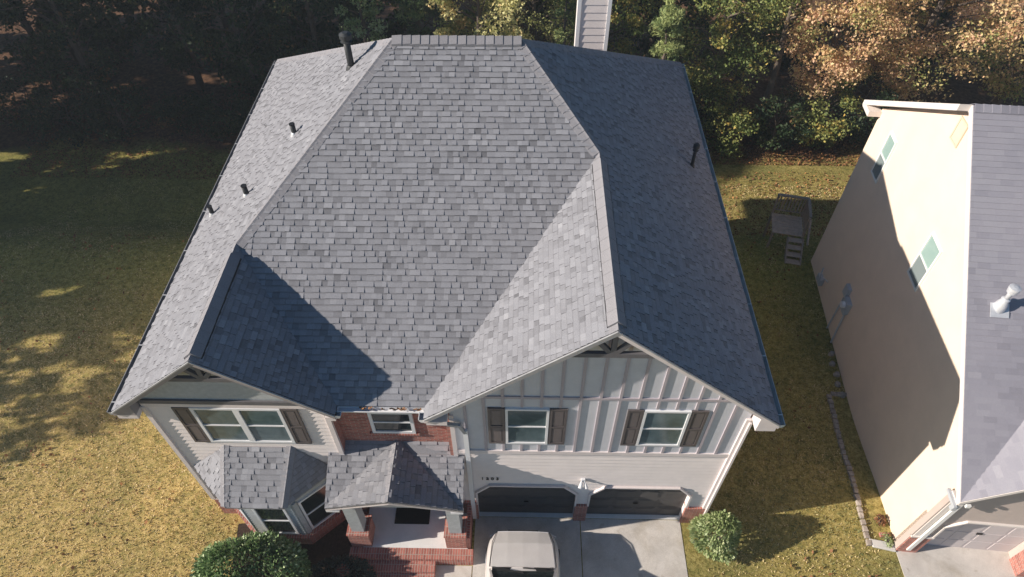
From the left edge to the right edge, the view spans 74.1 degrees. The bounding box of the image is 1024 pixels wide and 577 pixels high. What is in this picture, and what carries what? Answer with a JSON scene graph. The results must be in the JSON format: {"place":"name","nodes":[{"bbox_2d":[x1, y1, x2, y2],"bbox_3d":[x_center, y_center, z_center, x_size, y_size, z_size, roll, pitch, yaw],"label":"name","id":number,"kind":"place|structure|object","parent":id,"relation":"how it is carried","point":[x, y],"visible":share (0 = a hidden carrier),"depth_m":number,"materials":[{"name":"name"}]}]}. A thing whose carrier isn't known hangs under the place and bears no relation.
{"place":"outdoors","nodes":[
{"label":"outdoors","id":0,"kind":"place"},
{"bbox_2d":[435,565,471,576],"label":"path","id":1,"kind":"structure","parent":0,"point":[451,571],"depth_m":18.14,"materials":[{"name":"concrete"}]},
{"bbox_2d":[0,0,1023,576],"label":"ground","id":2,"kind":"structure","parent":0,"point":[32,202],"depth_m":23.98,"materials":[{"name":"green plant"}]},
{"bbox_2d":[0,0,67,72],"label":"deciduous tree","id":3,"kind":"object","parent":2,"relation":"on","point":[29,29],"visible":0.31,"depth_m":39.89,"materials":[{"name":"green plant"}]},
{"bbox_2d":[0,68,76,131],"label":"undergrowth bush","id":4,"kind":"object","parent":2,"relation":"on","point":[12,86],"visible":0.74,"depth_m":36.95,"materials":[{"name":"green plant"}]},
{"bbox_2d":[6,0,94,61],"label":"deciduous tree","id":5,"kind":"object","parent":2,"relation":"on","point":[69,46],"visible":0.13,"depth_m":40.04,"materials":[{"name":"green plant"}]},
{"bbox_2d":[0,0,121,106],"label":"deciduous tree","id":6,"kind":"object","parent":2,"relation":"on","point":[91,74],"visible":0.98,"depth_m":35.35,"materials":[{"name":"green plant"}]},
{"bbox_2d":[29,0,148,66],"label":"deciduous tree","id":7,"kind":"object","parent":2,"relation":"on","point":[120,38],"visible":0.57,"depth_m":40.41,"materials":[{"name":"green plant"}]},
{"bbox_2d":[103,0,215,55],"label":"deciduous tree","id":8,"kind":"object","parent":2,"relation":"on","point":[126,9],"visible":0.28,"depth_m":39.11,"materials":[{"name":"green plant"}]},
{"bbox_2d":[125,0,221,90],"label":"deciduous tree","id":9,"kind":"object","parent":2,"relation":"on","point":[183,59],"visible":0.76,"depth_m":37.13,"materials":[{"name":"green plant"}]},
{"bbox_2d":[159,0,276,81],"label":"deciduous tree","id":10,"kind":"object","parent":2,"relation":"on","point":[225,65],"visible":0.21,"depth_m":38.52,"materials":[{"name":"green plant"}]},
{"bbox_2d":[187,85,255,141],"bbox_3d":[-15.198,-9.373,36.408,4.414,2.810,3.457,1,49,1],"label":"undergrowth bush","id":11,"kind":"object","parent":2,"relation":"on","point":[214,112],"visible":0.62,"depth_m":35.94,"materials":[{"name":"green plant"}]},
{"bbox_2d":[165,0,299,96],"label":"deciduous tree","id":12,"kind":"object","parent":2,"relation":"on","point":[242,45],"visible":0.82,"depth_m":34.15,"materials":[{"name":"green plant"}]},
{"bbox_2d":[215,87,261,131],"bbox_3d":[-12.946,-8.933,35.763,4.186,3.192,4.498,-35,57,-27],"label":"undergrowth bush","id":13,"kind":"object","parent":2,"relation":"on","point":[242,103],"visible":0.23,"depth_m":34.94,"materials":[{"name":"green plant"}]},
{"bbox_2d":[235,0,340,56],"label":"deciduous tree","id":14,"kind":"object","parent":2,"relation":"on","point":[296,23],"visible":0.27,"depth_m":36.46,"materials":[{"name":"green plant"}]},
{"bbox_2d":[232,519,366,576],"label":"mulch bed","id":15,"kind":"object","parent":2,"relation":"on","point":[335,542],"visible":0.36,"depth_m":18.55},
{"bbox_2d":[189,529,312,576],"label":"shrub","id":16,"kind":"object","parent":15,"relation":"on","point":[274,549],"visible":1,"depth_m":16.90,"materials":[{"name":"green plant"}]},
{"bbox_2d":[308,553,376,576],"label":"shrub","id":17,"kind":"object","parent":15,"relation":"on","point":[332,563],"visible":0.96,"depth_m":17.74,"materials":[{"name":"green plant"}]},
{"bbox_2d":[337,564,349,576],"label":"shrub","id":18,"kind":"object","parent":15,"relation":"on","point":[342,571],"visible":0.39,"depth_m":18.08,"materials":[{"name":"green plant"}]},
{"bbox_2d":[256,0,370,59],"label":"deciduous tree","id":19,"kind":"object","parent":2,"relation":"on","point":[318,45],"visible":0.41,"depth_m":32.81,"materials":[{"name":"green plant"}]},
{"bbox_2d":[334,0,387,42],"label":"young tree","id":20,"kind":"object","parent":2,"relation":"on","point":[369,13],"visible":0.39,"depth_m":31.51,"materials":[{"name":"green plant"}]},
{"bbox_2d":[321,0,417,46],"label":"deciduous tree","id":21,"kind":"object","parent":2,"relation":"on","point":[391,32],"visible":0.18,"depth_m":38.24,"materials":[{"name":"green plant"}]},
{"bbox_2d":[393,0,447,34],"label":"pine tree","id":22,"kind":"object","parent":2,"relation":"on","point":[417,15],"visible":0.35,"depth_m":32.22,"materials":[{"name":"green plant"}]},
{"bbox_2d":[385,0,488,35],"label":"deciduous tree","id":23,"kind":"object","parent":2,"relation":"on","point":[392,24],"visible":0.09,"depth_m":37.52,"materials":[{"name":"green plant"}]},
{"bbox_2d":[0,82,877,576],"bbox_3d":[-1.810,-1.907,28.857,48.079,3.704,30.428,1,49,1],"label":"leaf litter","id":24,"kind":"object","parent":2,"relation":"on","point":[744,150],"visible":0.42,"depth_m":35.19,"materials":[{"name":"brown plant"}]},
{"bbox_2d":[107,0,784,576],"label":"brick and siding house","id":25,"kind":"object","parent":2,"relation":"on","point":[455,284],"visible":1,"depth_m":15.48,"materials":[{"name":"grey"}]},
{"bbox_2d":[188,407,295,442],"bbox_3d":[-6.118,3.130,15.486,2.010,1.515,0.050,1,49,1],"label":"window","id":26,"kind":"structure","parent":25,"relation":"in","point":[235,425],"depth_m":15.46,"materials":[{"name":"glass"}]},
{"bbox_2d":[251,509,299,533],"bbox_3d":[-6.127,6.025,17.596,0.840,1.680,0.050,1,49,1],"label":"window","id":27,"kind":"structure","parent":25,"relation":"in","point":[276,520],"depth_m":17.58,"materials":[{"name":"glass"}]},
{"bbox_2d":[297,482,335,529],"bbox_3d":[-5.077,5.734,17.835,0.830,1.660,0.050,-33,56,-25],"label":"window","id":28,"kind":"structure","parent":25,"relation":"in","point":[312,505],"depth_m":17.69,"materials":[{"name":"glass"}]},
{"bbox_2d":[367,413,415,433],"bbox_3d":[-2.788,3.105,15.739,1.020,0.950,0.050,1,49,1],"label":"window","id":29,"kind":"structure","parent":25,"relation":"in","point":[398,423],"depth_m":15.75,"materials":[{"name":"glass"}]},
{"bbox_2d":[394,508,429,523],"bbox_3d":[-2.746,6.249,18.785,0.950,0.018,0.560,1,49,1],"label":"doormat","id":30,"kind":"object","parent":25,"relation":"on","point":[411,516],"visible":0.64,"depth_m":18.73,"materials":[{"name":"black rubber"}]},
{"bbox_2d":[478,487,574,512],"bbox_3d":[0.391,5.650,18.421,2.680,2.140,0.085,1,49,1],"label":"garage door","id":31,"kind":"structure","parent":25,"relation":"in","point":[492,499],"depth_m":18.58,"materials":[{"name":"black paint"}]},
{"bbox_2d":[505,407,549,444],"bbox_3d":[0.335,3.110,15.261,0.960,1.520,0.050,1,49,1],"label":"window","id":32,"kind":"structure","parent":25,"relation":"in","point":[523,425],"depth_m":15.23,"materials":[{"name":"glass"}]},
{"bbox_2d":[586,489,686,514],"bbox_3d":[3.376,5.688,18.376,2.690,2.140,0.085,1,49,1],"label":"garage door","id":33,"kind":"structure","parent":25,"relation":"in","point":[607,501],"depth_m":18.54,"materials":[{"name":"black paint"}]},
{"bbox_2d":[635,410,691,446],"bbox_3d":[3.380,3.148,15.216,1.010,1.520,0.050,1,49,1],"label":"window","id":34,"kind":"structure","parent":25,"relation":"in","point":[657,427],"depth_m":15.19,"materials":[{"name":"glass"}]},
{"bbox_2d":[425,0,528,38],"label":"deciduous tree","id":35,"kind":"object","parent":2,"relation":"on","point":[502,7],"visible":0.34,"depth_m":31.25,"materials":[{"name":"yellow plant"}]},
{"bbox_2d":[483,0,554,41],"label":"deciduous tree","id":36,"kind":"object","parent":2,"relation":"on","point":[542,9],"visible":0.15,"depth_m":39.16,"materials":[{"name":"green plant"}]},
{"bbox_2d":[495,0,573,43],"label":"deciduous tree","id":37,"kind":"object","parent":2,"relation":"on","point":[535,24],"visible":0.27,"depth_m":32.68,"materials":[{"name":"green plant"}]},
{"bbox_2d":[552,0,576,45],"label":"pine tree","id":38,"kind":"object","parent":2,"relation":"on","point":[571,17],"visible":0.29,"depth_m":31.09,"materials":[{"name":"green plant"}]},
{"bbox_2d":[540,0,636,44],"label":"deciduous tree","id":39,"kind":"object","parent":2,"relation":"on","point":[613,8],"visible":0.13,"depth_m":37.38,"materials":[{"name":"green plant"}]},
{"bbox_2d":[554,0,663,55],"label":"deciduous tree","id":40,"kind":"object","parent":2,"relation":"on","point":[635,24],"visible":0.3,"depth_m":33.86,"materials":[{"name":"green plant"}]},
{"bbox_2d":[612,0,699,55],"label":"deciduous tree","id":41,"kind":"object","parent":2,"relation":"on","point":[646,45],"visible":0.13,"depth_m":39.71,"materials":[{"name":"green plant"}]},
{"bbox_2d":[617,0,713,64],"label":"deciduous tree","id":42,"kind":"object","parent":2,"relation":"on","point":[649,20],"visible":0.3,"depth_m":35.29,"materials":[{"name":"green plant"}]},
{"bbox_2d":[648,0,685,61],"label":"pine tree","id":43,"kind":"object","parent":2,"relation":"on","point":[665,30],"visible":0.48,"depth_m":30.75,"materials":[{"name":"green plant"}]},
{"bbox_2d":[692,90,718,148],"bbox_3d":[8.859,-8.541,35.288,3.688,3.291,3.606,1,49,1],"label":"undergrowth bush","id":44,"kind":"object","parent":2,"relation":"on","point":[699,110],"visible":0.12,"depth_m":35.02,"materials":[{"name":"green plant"}]},
{"bbox_2d":[687,509,742,565],"bbox_3d":[5.453,6.528,18.151,1.431,1.476,1.244,17,51,15],"label":"shrub","id":45,"kind":"object","parent":2,"relation":"on","point":[724,519],"visible":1,"depth_m":17.93,"materials":[{"name":"green plant"}]},
{"bbox_2d":[664,0,805,123],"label":"deciduous tree","id":46,"kind":"object","parent":2,"relation":"on","point":[709,88],"visible":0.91,"depth_m":32.94,"materials":[{"name":"green plant"}]},
{"bbox_2d":[700,80,769,159],"bbox_3d":[11.431,-8.603,35.145,3.373,3.607,4.085,28,54,23],"label":"undergrowth bush","id":47,"kind":"object","parent":2,"relation":"on","point":[735,117],"visible":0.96,"depth_m":34.69,"materials":[{"name":"green plant"}]},
{"bbox_2d":[688,0,783,73],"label":"deciduous tree","id":48,"kind":"object","parent":2,"relation":"on","point":[704,55],"visible":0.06,"depth_m":39.18,"materials":[{"name":"green plant"}]},
{"bbox_2d":[710,0,819,104],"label":"deciduous tree","id":49,"kind":"object","parent":2,"relation":"on","point":[766,39],"visible":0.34,"depth_m":35.38,"materials":[{"name":"green plant"}]},
{"bbox_2d":[746,85,814,151],"bbox_3d":[13.800,-8.516,35.063,3.338,3.613,3.884,1,49,1],"label":"undergrowth bush","id":50,"kind":"object","parent":2,"relation":"on","point":[772,106],"visible":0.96,"depth_m":34.48,"materials":[{"name":"green plant"}]},
{"bbox_2d":[749,0,815,137],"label":"bare tree","id":51,"kind":"object","parent":2,"relation":"on","point":[775,71],"visible":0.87,"depth_m":32.76,"materials":[{"name":"brown plant"}]},
{"bbox_2d":[762,193,811,265],"bbox_3d":[10.813,-2.034,26.675,1.220,2.300,2.352,10,49,9],"label":"timber landing","id":52,"kind":"object","parent":2,"relation":"on","point":[787,224],"visible":0.97,"depth_m":26.62,"materials":[{"name":"grey wood"}]},
{"bbox_2d":[755,0,860,72],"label":"deciduous tree","id":53,"kind":"object","parent":2,"relation":"on","point":[786,61],"visible":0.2,"depth_m":39.85,"materials":[{"name":"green plant"}]},
{"bbox_2d":[790,77,863,149],"bbox_3d":[16.064,-8.663,34.769,3.298,4.225,3.698,1,49,1],"label":"undergrowth bush","id":54,"kind":"object","parent":2,"relation":"on","point":[834,127],"visible":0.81,"depth_m":34.06,"materials":[{"name":"green plant"}]},
{"bbox_2d":[828,351,834,356],"bbox_3d":[11.023,2.243,23.377,0.239,0.150,0.201,1,49,1],"label":"rock","id":55,"kind":"object","parent":2,"relation":"on","point":[831,353],"visible":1,"depth_m":23.32,"materials":[{"name":"stone"}]},
{"bbox_2d":[829,361,834,366],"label":"rock","id":56,"kind":"object","parent":2,"relation":"on","point":[832,363],"visible":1,"depth_m":23.05,"materials":[{"name":"stone"}]},
{"bbox_2d":[833,371,839,376],"bbox_3d":[10.922,2.883,22.808,0.213,0.150,0.204,1,49,1],"label":"rock","id":57,"kind":"object","parent":2,"relation":"on","point":[836,374],"visible":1,"depth_m":22.76,"materials":[{"name":"stone"}]},
{"bbox_2d":[833,423,839,428],"bbox_3d":[10.255,4.382,21.440,0.160,0.166,0.188,6,49,5],"label":"edging stone","id":58,"kind":"object","parent":2,"relation":"on","point":[835,426],"visible":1,"depth_m":21.39,"materials":[{"name":"grey stone"}]},
{"bbox_2d":[835,381,840,386],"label":"rock","id":59,"kind":"object","parent":2,"relation":"on","point":[837,383],"visible":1,"depth_m":22.49,"materials":[{"name":"stone"}]},
{"bbox_2d":[844,460,850,465],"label":"edging stone","id":60,"kind":"object","parent":2,"relation":"on","point":[846,462],"visible":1,"depth_m":20.36,"materials":[{"name":"grey stone"}]},
{"bbox_2d":[847,471,853,476],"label":"edging stone","id":61,"kind":"object","parent":2,"relation":"on","point":[850,473],"visible":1,"depth_m":20.08,"materials":[{"name":"grey stone"}]},
{"bbox_2d":[849,476,855,482],"bbox_3d":[10.037,5.646,19.991,0.152,0.150,0.187,-1,49,-1],"label":"edging stone","id":62,"kind":"object","parent":2,"relation":"on","point":[852,479],"visible":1,"depth_m":19.93,"materials":[{"name":"grey stone"}]},
{"bbox_2d":[853,494,859,499],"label":"edging stone","id":63,"kind":"object","parent":2,"relation":"on","point":[856,496],"visible":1,"depth_m":19.50,"materials":[{"name":"grey stone"}]},
{"bbox_2d":[855,500,861,506],"bbox_3d":[9.924,6.157,19.410,0.156,0.163,0.178,5,49,5],"label":"edging stone","id":64,"kind":"object","parent":2,"relation":"on","point":[858,502],"visible":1,"depth_m":19.36,"materials":[{"name":"beige stone"}]},
{"bbox_2d":[783,0,934,136],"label":"deciduous tree","id":65,"kind":"object","parent":2,"relation":"on","point":[830,61],"visible":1,"depth_m":31.37,"materials":[{"name":"brown plant"}]},
{"bbox_2d":[856,506,862,511],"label":"edging stone","id":66,"kind":"object","parent":2,"relation":"on","point":[859,509],"visible":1,"depth_m":19.22,"materials":[{"name":"beige stone"}]},
{"bbox_2d":[858,512,863,518],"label":"edging stone","id":67,"kind":"object","parent":2,"relation":"on","point":[861,515],"visible":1,"depth_m":19.10,"materials":[{"name":"beige stone"}]},
{"bbox_2d":[825,65,899,146],"bbox_3d":[18.185,-9.189,35.182,3.860,4.257,3.855,1,49,1],"label":"undergrowth bush","id":68,"kind":"object","parent":2,"relation":"on","point":[884,95],"visible":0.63,"depth_m":34.63,"materials":[{"name":"green plant"}]},
{"bbox_2d":[860,519,865,525],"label":"edging stone","id":69,"kind":"object","parent":2,"relation":"on","point":[862,521],"visible":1,"depth_m":18.95,"materials":[{"name":"beige stone"}]},
{"bbox_2d":[862,525,868,531],"bbox_3d":[9.815,6.704,18.877,0.167,0.147,0.183,2,49,2],"label":"edging stone","id":70,"kind":"object","parent":2,"relation":"on","point":[864,528],"visible":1,"depth_m":18.82,"materials":[{"name":"beige stone"}]},
{"bbox_2d":[863,532,869,538],"bbox_3d":[9.798,6.838,18.745,0.160,0.164,0.177,1,49,1],"label":"edging stone","id":71,"kind":"object","parent":2,"relation":"on","point":[866,535],"visible":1,"depth_m":18.69,"materials":[{"name":"beige stone"}]},
{"bbox_2d":[865,539,871,545],"bbox_3d":[9.793,6.995,18.618,0.153,0.147,0.175,5,49,5],"label":"edging stone","id":72,"kind":"object","parent":2,"relation":"on","point":[868,542],"visible":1,"depth_m":18.57,"materials":[{"name":"beige stone"}]},
{"bbox_2d":[874,514,886,526],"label":"plant","id":73,"kind":"object","parent":2,"relation":"on","point":[879,521],"visible":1,"depth_m":18.93,"materials":[{"name":"brown plant"}]},
{"bbox_2d":[869,539,895,551],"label":"splash block","id":74,"kind":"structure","parent":2,"relation":"on","point":[878,544],"depth_m":18.52,"materials":[{"name":"concrete"}]},
{"bbox_2d":[879,532,890,537],"bbox_3d":[10.302,6.812,18.735,0.280,0.070,0.120,1,49,1],"label":"brick","id":75,"kind":"object","parent":2,"relation":"on","point":[880,533],"visible":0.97,"depth_m":18.73,"materials":[{"name":"brick"}]},
{"bbox_2d":[881,532,893,547],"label":"plant","id":76,"kind":"object","parent":2,"relation":"on","point":[889,541],"visible":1,"depth_m":18.55,"materials":[{"name":"green plant"}]},
{"bbox_2d":[830,0,952,85],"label":"deciduous tree","id":77,"kind":"object","parent":2,"relation":"on","point":[915,15],"visible":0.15,"depth_m":36.90,"materials":[{"name":"orange plant"}]},
{"bbox_2d":[811,100,1023,576],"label":"cream stucco house","id":78,"kind":"structure","parent":2,"relation":"on","point":[917,261],"depth_m":17.53,"materials":[{"name":"beige paint"}]},
{"bbox_2d":[871,131,896,183],"bbox_3d":[11.421,-4.022,20.847,0.035,1.540,0.620,4,49,4],"label":"window","id":79,"kind":"structure","parent":78,"relation":"in","point":[890,143],"depth_m":20.81,"materials":[{"name":"white glass"}]},
{"bbox_2d":[907,231,942,291],"bbox_3d":[11.001,-0.703,18.099,0.035,1.540,0.760,4,49,4],"label":"window","id":80,"kind":"structure","parent":78,"relation":"in","point":[931,250],"depth_m":18.06,"materials":[{"name":"white glass"}]},
{"bbox_2d":[927,524,1023,551],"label":"garage door","id":81,"kind":"structure","parent":78,"relation":"in","point":[972,536],"depth_m":17.94,"materials":[{"name":"white paint"}]},
{"bbox_2d":[851,0,1023,108],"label":"deciduous tree","id":82,"kind":"object","parent":2,"relation":"on","point":[914,47],"visible":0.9,"depth_m":31.93,"materials":[{"name":"brown plant"}]},
{"bbox_2d":[902,0,1013,79],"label":"deciduous tree","id":83,"kind":"object","parent":2,"relation":"on","point":[945,15],"visible":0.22,"depth_m":38.92,"materials":[{"name":"orange plant"}]},
{"bbox_2d":[957,0,1023,104],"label":"deciduous tree","id":84,"kind":"object","parent":2,"relation":"on","point":[1010,80],"visible":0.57,"depth_m":34.96,"materials":[{"name":"orange plant"}]},
{"bbox_2d":[976,0,1023,83],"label":"deciduous tree","id":85,"kind":"object","parent":2,"relation":"on","point":[999,62],"visible":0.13,"depth_m":39.41,"materials":[{"name":"orange plant"}]},
{"bbox_2d":[472,517,687,576],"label":"driveway","id":86,"kind":"structure","parent":0,"point":[629,548],"depth_m":18.61,"materials":[{"name":"concrete"}]},
{"bbox_2d":[485,530,559,576],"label":"parked car","id":87,"kind":"object","parent":86,"relation":"on","point":[522,553],"visible":1,"depth_m":17.37,"materials":[{"name":"silver metal"}]},
{"bbox_2d":[896,544,1016,576],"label":"driveway","id":88,"kind":"structure","parent":0,"point":[925,560],"depth_m":18.25,"materials":[{"name":"concrete"}]}
]}

